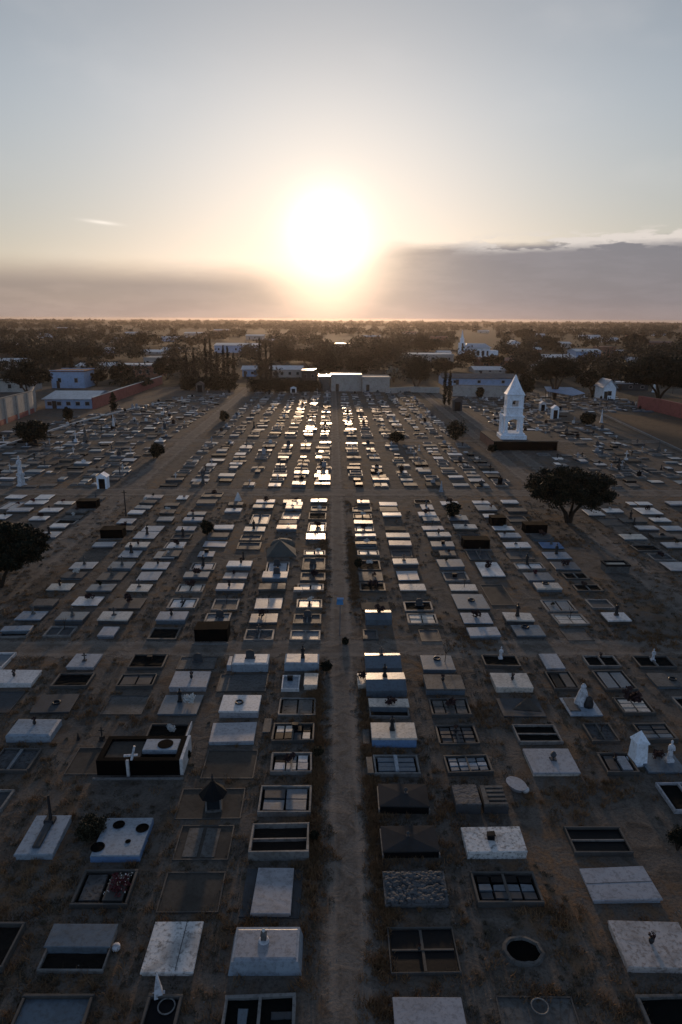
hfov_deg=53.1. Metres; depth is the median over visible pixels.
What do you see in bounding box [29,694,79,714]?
grave slab
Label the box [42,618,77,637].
kerbed grave
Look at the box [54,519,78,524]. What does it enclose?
kerbed grave
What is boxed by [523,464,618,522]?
broad tree
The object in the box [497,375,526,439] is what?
bell tower
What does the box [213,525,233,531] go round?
grave slab
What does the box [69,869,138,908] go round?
kerbed grave
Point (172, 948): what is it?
grave slab
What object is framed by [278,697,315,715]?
kerbed grave
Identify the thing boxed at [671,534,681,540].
grave slab
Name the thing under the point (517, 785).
enamel tub
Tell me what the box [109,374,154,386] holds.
broad tree
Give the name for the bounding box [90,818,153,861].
grave slab
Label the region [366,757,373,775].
grave slab
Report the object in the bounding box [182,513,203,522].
grave slab
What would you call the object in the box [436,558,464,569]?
grave slab
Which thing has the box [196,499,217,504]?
grave slab
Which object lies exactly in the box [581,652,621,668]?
kerbed grave
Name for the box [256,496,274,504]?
grave slab
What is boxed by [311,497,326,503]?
grave slab
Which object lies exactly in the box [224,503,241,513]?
grave slab
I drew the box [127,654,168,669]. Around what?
kerbed grave
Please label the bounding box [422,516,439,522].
grave slab
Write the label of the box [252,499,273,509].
grave slab
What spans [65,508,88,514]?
grave slab
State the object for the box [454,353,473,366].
broad tree
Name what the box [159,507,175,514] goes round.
grave slab
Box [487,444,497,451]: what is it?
round shrub
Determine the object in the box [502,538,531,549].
grave slab
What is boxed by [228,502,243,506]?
grave slab
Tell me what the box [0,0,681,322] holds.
sky
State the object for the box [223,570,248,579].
grave slab
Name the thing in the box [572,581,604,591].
kerbed grave
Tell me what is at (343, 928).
path
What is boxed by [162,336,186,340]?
house
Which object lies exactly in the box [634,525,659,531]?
grave slab
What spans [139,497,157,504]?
grave slab
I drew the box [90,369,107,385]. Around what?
broad tree
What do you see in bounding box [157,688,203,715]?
grave slab
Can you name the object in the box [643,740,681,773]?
grave slab
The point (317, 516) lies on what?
kerbed grave
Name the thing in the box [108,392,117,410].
cypress tree
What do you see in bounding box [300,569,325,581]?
kerbed grave
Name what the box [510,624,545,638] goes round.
grave slab
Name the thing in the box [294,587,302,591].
stone block
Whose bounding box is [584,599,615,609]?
kerbed grave
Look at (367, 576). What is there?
grave slab
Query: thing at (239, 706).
tomb
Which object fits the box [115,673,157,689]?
kerbed grave
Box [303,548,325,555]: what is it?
kerbed grave
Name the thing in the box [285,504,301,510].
grave slab
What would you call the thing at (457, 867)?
pebbles
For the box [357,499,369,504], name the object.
grave slab
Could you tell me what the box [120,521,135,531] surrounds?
grave slab
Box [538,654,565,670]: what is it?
grave slab
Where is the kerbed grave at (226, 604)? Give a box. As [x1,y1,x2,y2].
[211,595,239,610]
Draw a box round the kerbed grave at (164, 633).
[146,627,181,640]
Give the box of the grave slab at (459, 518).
[447,514,468,521]
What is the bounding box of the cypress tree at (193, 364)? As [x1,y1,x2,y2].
[192,350,196,376]
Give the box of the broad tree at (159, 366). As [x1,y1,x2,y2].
[151,356,183,378]
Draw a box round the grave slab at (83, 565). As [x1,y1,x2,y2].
[69,555,98,569]
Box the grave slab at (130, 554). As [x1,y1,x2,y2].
[118,542,141,558]
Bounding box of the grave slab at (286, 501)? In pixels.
[283,497,300,503]
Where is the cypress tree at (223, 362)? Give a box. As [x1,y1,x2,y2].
[221,345,225,376]
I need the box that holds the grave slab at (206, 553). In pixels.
[197,549,214,557]
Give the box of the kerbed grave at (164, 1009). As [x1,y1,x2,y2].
[140,993,182,1023]
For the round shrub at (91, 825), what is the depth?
27.11 m
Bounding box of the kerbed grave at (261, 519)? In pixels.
[249,512,270,524]
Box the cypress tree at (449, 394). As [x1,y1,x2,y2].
[447,370,451,404]
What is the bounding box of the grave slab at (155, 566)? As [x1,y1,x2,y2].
[141,558,170,570]
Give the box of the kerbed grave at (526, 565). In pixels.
[513,554,545,569]
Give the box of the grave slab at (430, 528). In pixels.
[421,521,443,531]
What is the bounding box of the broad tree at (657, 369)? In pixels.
[615,353,681,398]
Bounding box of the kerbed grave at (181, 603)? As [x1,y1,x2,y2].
[166,594,198,609]
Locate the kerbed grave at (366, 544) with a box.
[355,538,376,548]
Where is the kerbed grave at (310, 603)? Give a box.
[296,596,321,609]
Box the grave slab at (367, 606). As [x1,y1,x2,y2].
[361,602,389,610]
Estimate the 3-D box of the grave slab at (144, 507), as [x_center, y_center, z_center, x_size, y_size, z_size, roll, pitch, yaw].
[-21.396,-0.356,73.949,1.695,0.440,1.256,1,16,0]
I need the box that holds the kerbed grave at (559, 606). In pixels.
[539,600,577,612]
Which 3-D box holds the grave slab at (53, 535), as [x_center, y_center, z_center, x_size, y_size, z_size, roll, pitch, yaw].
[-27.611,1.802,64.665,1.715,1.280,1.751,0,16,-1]
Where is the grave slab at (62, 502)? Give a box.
[54,499,75,504]
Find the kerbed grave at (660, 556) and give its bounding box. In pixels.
[647,551,675,560]
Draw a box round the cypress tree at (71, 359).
[68,347,74,367]
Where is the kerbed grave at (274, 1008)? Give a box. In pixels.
[221,992,295,1023]
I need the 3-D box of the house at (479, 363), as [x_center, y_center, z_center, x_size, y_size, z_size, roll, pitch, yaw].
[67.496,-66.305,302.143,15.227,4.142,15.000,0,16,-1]
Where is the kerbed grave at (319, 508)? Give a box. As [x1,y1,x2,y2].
[311,505,326,511]
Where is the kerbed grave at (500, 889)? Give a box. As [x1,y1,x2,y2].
[469,871,544,907]
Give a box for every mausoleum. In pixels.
[96,472,109,488]
[196,381,204,391]
[290,386,296,392]
[452,396,462,410]
[539,401,546,410]
[550,405,559,418]
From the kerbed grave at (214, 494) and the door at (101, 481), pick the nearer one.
the kerbed grave at (214, 494)
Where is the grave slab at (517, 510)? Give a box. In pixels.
[505,508,527,513]
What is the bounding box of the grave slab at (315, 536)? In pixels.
[306,533,325,540]
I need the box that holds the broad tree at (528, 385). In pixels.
[518,373,534,398]
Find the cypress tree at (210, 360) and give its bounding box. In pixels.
[208,334,213,375]
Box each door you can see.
[52,401,56,408]
[98,479,104,488]
[197,385,201,391]
[455,402,460,410]
[553,410,557,418]
[604,391,607,399]
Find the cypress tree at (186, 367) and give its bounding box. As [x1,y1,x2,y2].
[184,352,188,373]
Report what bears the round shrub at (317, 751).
on the ground at (634, 819)
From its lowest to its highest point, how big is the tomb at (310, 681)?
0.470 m
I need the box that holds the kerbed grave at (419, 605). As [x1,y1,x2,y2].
[403,598,433,611]
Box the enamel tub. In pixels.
[506,776,528,793]
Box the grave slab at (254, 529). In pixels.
[243,519,265,531]
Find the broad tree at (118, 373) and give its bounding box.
[108,361,135,381]
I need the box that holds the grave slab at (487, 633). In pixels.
[466,627,500,639]
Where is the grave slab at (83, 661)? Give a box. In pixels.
[65,653,102,669]
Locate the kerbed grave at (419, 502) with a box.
[413,500,431,504]
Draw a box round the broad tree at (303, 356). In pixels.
[294,348,320,367]
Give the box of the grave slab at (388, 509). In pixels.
[379,507,398,512]
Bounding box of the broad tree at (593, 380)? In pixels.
[575,368,615,394]
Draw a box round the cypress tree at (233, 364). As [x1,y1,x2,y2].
[232,352,235,382]
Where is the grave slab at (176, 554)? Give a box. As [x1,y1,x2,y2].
[162,550,181,558]
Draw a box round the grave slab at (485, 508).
[475,505,497,512]
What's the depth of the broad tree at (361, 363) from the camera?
232.96 m
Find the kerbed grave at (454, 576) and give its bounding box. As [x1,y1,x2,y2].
[442,572,469,581]
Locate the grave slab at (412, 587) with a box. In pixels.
[398,584,426,591]
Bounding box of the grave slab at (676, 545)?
[660,540,681,549]
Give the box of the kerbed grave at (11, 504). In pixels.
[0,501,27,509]
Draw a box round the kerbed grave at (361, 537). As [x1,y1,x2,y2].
[355,533,375,540]
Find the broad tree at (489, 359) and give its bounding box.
[480,354,505,365]
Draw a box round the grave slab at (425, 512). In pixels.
[418,507,436,517]
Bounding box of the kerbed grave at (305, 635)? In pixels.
[289,630,320,641]
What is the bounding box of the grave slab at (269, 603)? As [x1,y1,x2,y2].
[254,592,282,609]
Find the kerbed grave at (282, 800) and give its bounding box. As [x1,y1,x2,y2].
[257,785,311,816]
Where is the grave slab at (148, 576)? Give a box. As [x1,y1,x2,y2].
[136,572,161,581]
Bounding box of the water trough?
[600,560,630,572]
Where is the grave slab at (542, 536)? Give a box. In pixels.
[530,529,554,540]
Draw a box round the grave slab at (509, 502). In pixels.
[500,500,518,504]
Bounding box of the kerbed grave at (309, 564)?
[301,558,325,570]
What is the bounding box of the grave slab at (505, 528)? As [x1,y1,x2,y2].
[492,525,514,531]
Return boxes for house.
[0,358,33,368]
[0,376,41,391]
[42,390,108,408]
[49,368,94,387]
[76,362,119,368]
[114,362,166,376]
[143,356,168,364]
[144,349,167,354]
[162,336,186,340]
[184,332,202,335]
[213,343,260,352]
[241,366,257,376]
[245,334,265,339]
[269,365,303,376]
[301,368,317,380]
[318,373,330,390]
[330,372,362,390]
[361,375,390,391]
[363,335,379,339]
[400,352,453,361]
[430,336,447,340]
[435,350,451,352]
[437,373,514,385]
[468,366,504,372]
[474,357,513,365]
[477,330,488,332]
[507,340,519,345]
[530,354,575,361]
[562,342,571,347]
[567,349,600,356]
[578,335,599,338]
[593,346,616,356]
[594,378,617,399]
[614,380,647,390]
[646,341,674,347]
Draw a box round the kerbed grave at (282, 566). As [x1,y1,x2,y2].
[265,559,289,572]
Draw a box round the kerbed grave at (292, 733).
[271,722,314,743]
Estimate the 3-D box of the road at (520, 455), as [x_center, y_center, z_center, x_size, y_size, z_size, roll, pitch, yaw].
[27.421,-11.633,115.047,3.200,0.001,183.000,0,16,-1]
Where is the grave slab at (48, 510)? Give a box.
[39,506,63,513]
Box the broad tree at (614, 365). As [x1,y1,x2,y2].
[605,362,632,379]
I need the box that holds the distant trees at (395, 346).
[0,318,681,380]
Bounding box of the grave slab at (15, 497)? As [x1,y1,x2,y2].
[5,495,27,499]
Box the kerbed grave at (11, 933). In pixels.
[0,922,26,973]
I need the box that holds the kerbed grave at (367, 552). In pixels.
[357,550,379,555]
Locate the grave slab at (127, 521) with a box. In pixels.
[116,518,135,524]
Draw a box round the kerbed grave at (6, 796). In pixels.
[0,789,14,811]
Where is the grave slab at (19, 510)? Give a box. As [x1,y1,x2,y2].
[6,508,33,513]
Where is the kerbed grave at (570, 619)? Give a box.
[550,608,590,625]
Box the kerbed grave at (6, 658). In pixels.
[0,652,16,669]
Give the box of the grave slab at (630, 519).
[618,510,647,522]
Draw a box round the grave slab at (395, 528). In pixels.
[384,526,405,531]
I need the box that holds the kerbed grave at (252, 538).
[239,535,261,541]
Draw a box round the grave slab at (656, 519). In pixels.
[648,516,671,522]
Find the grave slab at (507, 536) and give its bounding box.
[498,531,521,539]
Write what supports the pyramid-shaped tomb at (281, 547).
on the ground at (634, 819)
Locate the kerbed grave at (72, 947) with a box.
[36,924,117,973]
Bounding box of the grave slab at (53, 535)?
[44,525,61,538]
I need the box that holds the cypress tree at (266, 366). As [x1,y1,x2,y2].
[264,342,268,376]
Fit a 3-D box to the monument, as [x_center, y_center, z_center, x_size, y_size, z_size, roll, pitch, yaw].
[13.920,11.000,31.887,0.702,1.808,0.702,-1,16,-6]
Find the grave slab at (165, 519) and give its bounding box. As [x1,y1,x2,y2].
[156,517,174,522]
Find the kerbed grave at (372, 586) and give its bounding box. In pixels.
[359,579,385,591]
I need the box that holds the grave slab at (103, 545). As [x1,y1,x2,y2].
[92,542,116,548]
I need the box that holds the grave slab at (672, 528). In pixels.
[660,526,681,531]
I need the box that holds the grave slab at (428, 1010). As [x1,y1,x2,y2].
[392,997,465,1023]
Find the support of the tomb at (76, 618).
on the ground at (634, 819)
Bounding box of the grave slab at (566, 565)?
[550,559,580,570]
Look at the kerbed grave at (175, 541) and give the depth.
61.48 m
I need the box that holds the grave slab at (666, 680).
[645,673,681,688]
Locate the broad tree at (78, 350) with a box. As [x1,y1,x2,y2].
[72,346,101,359]
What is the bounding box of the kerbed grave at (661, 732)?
[631,722,678,742]
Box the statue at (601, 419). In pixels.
[599,409,602,422]
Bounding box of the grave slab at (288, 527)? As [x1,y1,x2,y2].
[276,523,296,531]
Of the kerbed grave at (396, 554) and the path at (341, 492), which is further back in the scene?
the path at (341, 492)
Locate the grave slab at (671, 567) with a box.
[659,562,681,572]
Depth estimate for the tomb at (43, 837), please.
26.84 m
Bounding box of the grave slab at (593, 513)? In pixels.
[582,509,605,516]
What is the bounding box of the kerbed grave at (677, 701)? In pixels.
[671,697,681,711]
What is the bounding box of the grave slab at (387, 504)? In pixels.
[379,502,397,506]
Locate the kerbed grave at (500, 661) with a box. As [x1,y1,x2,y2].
[481,647,520,668]
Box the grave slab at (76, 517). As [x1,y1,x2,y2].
[63,512,83,519]
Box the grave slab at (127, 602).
[108,593,146,609]
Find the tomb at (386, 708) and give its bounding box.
[368,696,409,718]
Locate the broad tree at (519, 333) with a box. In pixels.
[514,328,535,337]
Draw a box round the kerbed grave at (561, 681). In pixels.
[544,671,579,691]
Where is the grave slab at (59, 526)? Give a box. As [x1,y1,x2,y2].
[49,523,69,529]
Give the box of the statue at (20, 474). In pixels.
[15,456,26,486]
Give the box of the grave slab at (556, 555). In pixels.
[541,544,571,559]
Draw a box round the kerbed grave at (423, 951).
[387,926,461,975]
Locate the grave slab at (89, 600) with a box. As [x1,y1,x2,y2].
[71,593,103,606]
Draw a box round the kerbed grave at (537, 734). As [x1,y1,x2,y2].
[511,724,563,744]
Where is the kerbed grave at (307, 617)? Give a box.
[293,610,321,624]
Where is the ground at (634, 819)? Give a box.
[0,319,681,1023]
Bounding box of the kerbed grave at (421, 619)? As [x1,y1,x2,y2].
[406,613,437,624]
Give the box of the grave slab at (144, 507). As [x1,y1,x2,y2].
[134,505,152,510]
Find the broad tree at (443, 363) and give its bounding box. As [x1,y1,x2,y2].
[433,357,453,372]
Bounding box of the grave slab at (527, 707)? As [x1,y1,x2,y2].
[496,697,546,717]
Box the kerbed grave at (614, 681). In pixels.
[591,670,638,692]
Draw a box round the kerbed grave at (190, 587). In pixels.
[175,579,205,592]
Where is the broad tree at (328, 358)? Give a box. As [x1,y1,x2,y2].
[312,351,344,372]
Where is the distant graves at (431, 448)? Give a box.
[0,389,681,487]
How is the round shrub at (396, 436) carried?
on the ground at (634, 819)
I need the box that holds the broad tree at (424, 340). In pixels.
[413,335,441,351]
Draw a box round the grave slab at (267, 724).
[262,718,272,732]
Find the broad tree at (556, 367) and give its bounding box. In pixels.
[533,357,582,399]
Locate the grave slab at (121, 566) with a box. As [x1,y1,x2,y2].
[107,556,135,570]
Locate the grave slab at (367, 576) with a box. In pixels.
[358,572,382,581]
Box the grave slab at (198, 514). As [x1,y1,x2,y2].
[187,510,206,517]
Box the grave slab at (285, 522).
[279,520,296,524]
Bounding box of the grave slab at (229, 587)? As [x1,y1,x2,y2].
[215,580,244,592]
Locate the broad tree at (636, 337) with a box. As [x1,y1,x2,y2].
[623,333,649,342]
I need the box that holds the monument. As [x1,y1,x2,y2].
[626,730,649,766]
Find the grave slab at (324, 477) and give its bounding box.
[319,475,329,481]
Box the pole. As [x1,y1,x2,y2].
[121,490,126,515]
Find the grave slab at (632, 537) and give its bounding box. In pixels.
[618,533,647,540]
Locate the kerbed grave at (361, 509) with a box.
[352,507,371,512]
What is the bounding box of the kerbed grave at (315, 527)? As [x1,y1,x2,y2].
[307,521,326,532]
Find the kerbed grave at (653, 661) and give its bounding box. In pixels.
[631,648,676,669]
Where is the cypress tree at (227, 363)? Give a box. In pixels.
[225,347,229,379]
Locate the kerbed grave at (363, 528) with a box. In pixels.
[354,523,374,532]
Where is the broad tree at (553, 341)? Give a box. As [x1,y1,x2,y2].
[537,336,561,350]
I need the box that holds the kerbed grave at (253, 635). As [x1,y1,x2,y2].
[243,624,274,641]
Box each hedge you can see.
[179,371,239,390]
[246,376,303,392]
[298,380,321,391]
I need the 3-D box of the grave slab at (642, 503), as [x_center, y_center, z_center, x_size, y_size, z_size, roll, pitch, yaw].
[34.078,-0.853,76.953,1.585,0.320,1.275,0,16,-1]
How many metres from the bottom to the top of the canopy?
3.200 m
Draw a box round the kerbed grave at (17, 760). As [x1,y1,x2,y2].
[0,748,41,773]
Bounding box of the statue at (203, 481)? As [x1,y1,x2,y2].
[200,472,205,484]
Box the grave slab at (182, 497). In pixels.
[176,495,188,499]
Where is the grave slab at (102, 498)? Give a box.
[88,491,105,500]
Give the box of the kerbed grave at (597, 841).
[563,826,633,855]
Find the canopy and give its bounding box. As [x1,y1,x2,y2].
[544,386,584,401]
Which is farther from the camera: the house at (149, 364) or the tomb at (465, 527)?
the house at (149, 364)
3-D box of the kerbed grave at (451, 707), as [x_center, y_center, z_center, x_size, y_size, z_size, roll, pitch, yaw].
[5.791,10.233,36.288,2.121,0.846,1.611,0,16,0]
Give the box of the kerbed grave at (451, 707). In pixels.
[428,697,471,717]
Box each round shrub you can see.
[12,420,48,441]
[62,406,73,420]
[74,813,109,842]
[148,442,164,457]
[200,520,213,534]
[219,410,228,420]
[309,829,318,839]
[312,745,323,755]
[320,660,332,671]
[341,637,348,644]
[354,558,362,567]
[388,431,405,442]
[444,501,461,516]
[445,420,468,439]
[476,387,483,396]
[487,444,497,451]
[580,412,596,424]
[665,824,681,850]
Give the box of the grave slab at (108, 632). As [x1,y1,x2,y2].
[97,627,119,638]
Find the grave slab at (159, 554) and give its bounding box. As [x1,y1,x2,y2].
[153,551,174,559]
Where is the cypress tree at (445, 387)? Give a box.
[442,369,447,404]
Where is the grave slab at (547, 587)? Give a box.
[533,582,562,591]
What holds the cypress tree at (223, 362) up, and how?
on the land
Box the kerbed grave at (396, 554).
[390,550,412,558]
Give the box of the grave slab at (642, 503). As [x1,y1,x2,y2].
[635,502,652,505]
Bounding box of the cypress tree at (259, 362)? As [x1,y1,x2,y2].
[257,338,262,377]
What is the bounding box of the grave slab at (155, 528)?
[141,526,164,531]
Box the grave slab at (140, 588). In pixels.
[126,579,152,592]
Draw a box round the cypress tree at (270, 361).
[269,342,272,378]
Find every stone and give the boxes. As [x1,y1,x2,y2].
[98,727,105,741]
[112,942,120,951]
[234,492,241,500]
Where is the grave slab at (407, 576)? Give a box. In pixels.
[396,571,418,581]
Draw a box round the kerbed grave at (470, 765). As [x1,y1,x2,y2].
[443,754,493,775]
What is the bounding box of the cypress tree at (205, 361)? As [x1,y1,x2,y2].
[203,338,207,376]
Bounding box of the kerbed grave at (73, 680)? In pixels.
[49,673,95,688]
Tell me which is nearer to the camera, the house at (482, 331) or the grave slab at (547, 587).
the grave slab at (547, 587)
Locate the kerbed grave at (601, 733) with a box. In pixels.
[581,723,620,743]
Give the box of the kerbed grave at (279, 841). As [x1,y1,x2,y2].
[248,822,309,860]
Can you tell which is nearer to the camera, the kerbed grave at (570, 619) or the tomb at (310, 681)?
the tomb at (310, 681)
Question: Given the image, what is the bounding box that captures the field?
[609,413,681,448]
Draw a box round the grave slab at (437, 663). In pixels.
[420,647,455,672]
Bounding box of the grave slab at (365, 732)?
[362,729,369,743]
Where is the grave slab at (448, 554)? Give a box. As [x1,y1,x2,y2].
[439,549,456,558]
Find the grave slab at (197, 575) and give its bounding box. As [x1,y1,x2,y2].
[183,568,210,580]
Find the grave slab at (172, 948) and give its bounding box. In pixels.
[140,921,203,975]
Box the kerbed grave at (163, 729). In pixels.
[146,721,191,735]
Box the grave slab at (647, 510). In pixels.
[633,505,662,514]
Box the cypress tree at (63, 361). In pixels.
[61,350,65,367]
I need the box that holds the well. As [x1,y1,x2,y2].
[501,935,545,966]
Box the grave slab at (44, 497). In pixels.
[35,494,54,499]
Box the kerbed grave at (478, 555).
[465,548,492,560]
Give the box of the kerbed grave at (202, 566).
[189,555,216,570]
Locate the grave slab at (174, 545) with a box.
[168,542,185,547]
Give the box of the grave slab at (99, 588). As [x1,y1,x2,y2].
[85,580,116,593]
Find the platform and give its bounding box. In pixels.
[480,431,558,450]
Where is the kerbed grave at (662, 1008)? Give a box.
[634,994,681,1023]
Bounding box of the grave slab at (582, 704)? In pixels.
[559,683,603,716]
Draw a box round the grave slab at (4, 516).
[0,513,11,519]
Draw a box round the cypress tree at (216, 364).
[215,351,219,381]
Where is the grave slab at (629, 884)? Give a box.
[579,866,662,903]
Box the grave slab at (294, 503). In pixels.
[286,500,302,505]
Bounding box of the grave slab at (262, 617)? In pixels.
[249,608,277,624]
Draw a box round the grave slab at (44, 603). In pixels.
[30,599,58,608]
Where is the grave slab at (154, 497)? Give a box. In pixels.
[143,493,163,499]
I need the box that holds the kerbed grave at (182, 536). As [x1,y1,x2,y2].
[170,527,192,539]
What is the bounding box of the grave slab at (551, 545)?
[538,537,563,549]
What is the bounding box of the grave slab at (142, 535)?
[132,525,159,539]
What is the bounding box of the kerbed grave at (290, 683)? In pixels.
[281,675,300,691]
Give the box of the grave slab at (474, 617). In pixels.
[460,609,493,624]
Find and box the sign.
[337,597,343,634]
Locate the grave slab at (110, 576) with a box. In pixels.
[95,568,127,581]
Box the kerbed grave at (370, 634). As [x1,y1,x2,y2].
[362,629,378,640]
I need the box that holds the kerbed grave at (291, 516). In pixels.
[281,513,300,519]
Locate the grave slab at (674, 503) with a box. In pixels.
[664,501,681,506]
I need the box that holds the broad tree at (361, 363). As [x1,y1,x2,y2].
[344,355,370,374]
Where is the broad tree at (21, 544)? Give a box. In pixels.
[0,519,50,587]
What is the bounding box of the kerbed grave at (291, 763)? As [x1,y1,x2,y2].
[270,752,311,775]
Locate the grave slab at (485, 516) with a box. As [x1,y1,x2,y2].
[482,514,491,518]
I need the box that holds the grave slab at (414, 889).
[382,870,448,907]
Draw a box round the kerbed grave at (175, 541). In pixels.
[163,539,186,549]
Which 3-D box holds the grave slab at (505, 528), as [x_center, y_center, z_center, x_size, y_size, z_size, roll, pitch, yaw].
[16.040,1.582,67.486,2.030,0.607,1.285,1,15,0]
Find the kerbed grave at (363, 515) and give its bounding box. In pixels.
[353,512,371,518]
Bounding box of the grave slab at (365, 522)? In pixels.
[354,520,372,525]
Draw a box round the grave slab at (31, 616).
[14,604,47,621]
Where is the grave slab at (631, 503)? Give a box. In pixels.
[625,502,636,505]
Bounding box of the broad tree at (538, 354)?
[517,349,540,362]
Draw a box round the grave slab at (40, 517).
[28,513,49,521]
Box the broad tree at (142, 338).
[125,333,150,345]
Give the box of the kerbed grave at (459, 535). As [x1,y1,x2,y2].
[458,534,479,538]
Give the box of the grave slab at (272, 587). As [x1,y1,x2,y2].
[258,583,285,592]
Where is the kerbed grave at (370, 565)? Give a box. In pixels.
[358,559,380,570]
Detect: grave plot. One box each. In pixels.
[0,691,25,712]
[63,747,102,774]
[100,695,150,714]
[155,871,225,913]
[172,825,234,860]
[174,788,245,819]
[176,653,217,669]
[200,750,257,778]
[216,674,267,691]
[418,630,441,641]
[480,585,515,605]
[495,995,579,1023]
[505,547,534,559]
[559,628,594,640]
[595,518,627,525]
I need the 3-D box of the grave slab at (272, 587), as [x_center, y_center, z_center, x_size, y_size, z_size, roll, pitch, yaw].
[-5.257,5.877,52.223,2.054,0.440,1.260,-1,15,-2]
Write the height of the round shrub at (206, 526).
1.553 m
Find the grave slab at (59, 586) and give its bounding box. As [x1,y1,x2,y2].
[46,579,74,590]
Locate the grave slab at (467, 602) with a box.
[451,594,490,610]
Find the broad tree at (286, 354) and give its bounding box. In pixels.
[271,345,294,364]
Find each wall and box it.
[0,386,36,425]
[0,406,138,447]
[91,376,162,408]
[385,386,439,392]
[453,385,508,396]
[596,411,681,452]
[637,396,681,418]
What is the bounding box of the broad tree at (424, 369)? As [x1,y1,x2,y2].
[404,356,431,386]
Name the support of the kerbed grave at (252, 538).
on the ground at (634, 819)
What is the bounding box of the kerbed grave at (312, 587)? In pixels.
[297,584,323,591]
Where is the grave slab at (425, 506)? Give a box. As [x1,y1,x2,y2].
[420,499,433,510]
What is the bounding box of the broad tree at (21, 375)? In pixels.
[0,361,52,391]
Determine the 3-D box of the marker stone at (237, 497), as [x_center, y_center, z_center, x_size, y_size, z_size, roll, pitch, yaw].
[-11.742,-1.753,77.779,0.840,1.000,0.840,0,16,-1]
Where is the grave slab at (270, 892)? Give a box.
[239,868,303,918]
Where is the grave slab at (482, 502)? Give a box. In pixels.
[472,498,490,505]
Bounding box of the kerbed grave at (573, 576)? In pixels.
[560,572,590,579]
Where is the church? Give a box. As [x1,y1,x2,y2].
[458,330,497,356]
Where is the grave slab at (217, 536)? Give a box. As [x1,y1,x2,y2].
[207,533,229,539]
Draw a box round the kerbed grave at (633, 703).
[612,686,656,715]
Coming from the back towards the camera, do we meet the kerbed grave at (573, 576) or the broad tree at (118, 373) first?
the broad tree at (118, 373)
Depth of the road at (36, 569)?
70.23 m
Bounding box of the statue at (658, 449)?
[655,442,660,451]
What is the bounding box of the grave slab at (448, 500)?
[440,497,458,505]
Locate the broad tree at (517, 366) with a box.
[504,359,528,375]
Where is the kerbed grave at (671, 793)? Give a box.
[655,782,681,813]
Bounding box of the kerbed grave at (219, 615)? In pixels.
[204,610,231,620]
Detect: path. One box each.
[0,438,666,442]
[0,487,681,497]
[0,636,681,659]
[318,391,386,1023]
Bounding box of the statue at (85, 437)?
[83,427,88,442]
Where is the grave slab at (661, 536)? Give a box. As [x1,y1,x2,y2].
[648,533,674,539]
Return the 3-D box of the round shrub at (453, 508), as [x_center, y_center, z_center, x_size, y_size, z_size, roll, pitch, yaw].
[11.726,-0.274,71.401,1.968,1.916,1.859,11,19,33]
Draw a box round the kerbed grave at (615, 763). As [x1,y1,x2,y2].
[596,752,640,775]
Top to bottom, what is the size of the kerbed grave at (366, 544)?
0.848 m
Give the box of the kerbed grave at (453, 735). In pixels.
[435,724,480,745]
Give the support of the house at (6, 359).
on the ground at (634, 819)
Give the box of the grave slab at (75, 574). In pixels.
[60,568,87,579]
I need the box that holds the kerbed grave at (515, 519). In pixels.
[505,516,527,522]
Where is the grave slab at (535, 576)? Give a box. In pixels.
[523,569,554,581]
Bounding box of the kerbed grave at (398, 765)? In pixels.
[373,755,420,776]
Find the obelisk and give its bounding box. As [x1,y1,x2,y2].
[154,973,164,999]
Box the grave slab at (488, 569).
[475,560,505,577]
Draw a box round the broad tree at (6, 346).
[0,342,25,357]
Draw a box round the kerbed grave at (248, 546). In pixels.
[236,542,261,550]
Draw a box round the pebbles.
[3,547,679,1023]
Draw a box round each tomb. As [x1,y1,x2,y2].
[0,669,41,687]
[5,716,61,742]
[14,795,71,859]
[54,605,89,624]
[76,498,99,509]
[92,735,191,779]
[97,607,132,623]
[98,525,126,539]
[124,539,150,550]
[155,608,188,623]
[169,671,210,691]
[192,621,230,644]
[209,722,256,744]
[218,695,261,717]
[226,557,252,569]
[227,649,269,671]
[228,927,302,975]
[262,567,287,581]
[266,538,296,556]
[284,645,318,670]
[304,673,318,689]
[357,671,366,688]
[364,647,401,672]
[365,604,391,624]
[365,664,406,697]
[368,696,409,718]
[370,715,416,747]
[377,784,429,814]
[379,825,440,858]
[386,533,409,540]
[388,540,411,548]
[392,553,418,567]
[423,674,465,694]
[426,528,451,539]
[451,784,508,813]
[453,520,477,531]
[461,536,491,550]
[461,826,527,858]
[488,514,505,526]
[490,673,533,692]
[502,603,534,624]
[521,521,548,534]
[522,749,580,775]
[601,603,631,624]
[608,920,681,972]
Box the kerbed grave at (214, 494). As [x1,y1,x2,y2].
[200,490,223,497]
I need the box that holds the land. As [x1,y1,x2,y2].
[0,319,681,388]
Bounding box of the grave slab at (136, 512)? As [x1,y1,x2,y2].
[127,510,144,515]
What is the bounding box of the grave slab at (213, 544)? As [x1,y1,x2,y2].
[202,541,227,547]
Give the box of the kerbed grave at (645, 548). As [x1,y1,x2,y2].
[629,545,661,551]
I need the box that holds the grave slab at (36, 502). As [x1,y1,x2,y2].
[25,498,48,504]
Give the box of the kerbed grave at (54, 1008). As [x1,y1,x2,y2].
[11,994,94,1023]
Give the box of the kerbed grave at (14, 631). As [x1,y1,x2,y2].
[0,625,33,638]
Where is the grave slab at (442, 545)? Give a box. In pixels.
[430,540,454,549]
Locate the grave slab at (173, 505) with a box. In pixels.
[164,503,179,507]
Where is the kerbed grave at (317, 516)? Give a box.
[308,513,325,519]
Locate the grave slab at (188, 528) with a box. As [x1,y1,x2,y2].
[175,526,196,531]
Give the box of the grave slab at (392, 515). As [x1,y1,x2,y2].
[382,512,401,517]
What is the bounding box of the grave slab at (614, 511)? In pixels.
[602,507,623,513]
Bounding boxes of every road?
[0,388,249,615]
[418,392,681,617]
[431,393,681,580]
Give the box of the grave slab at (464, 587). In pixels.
[449,578,477,591]
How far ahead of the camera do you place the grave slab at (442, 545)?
61.74 m

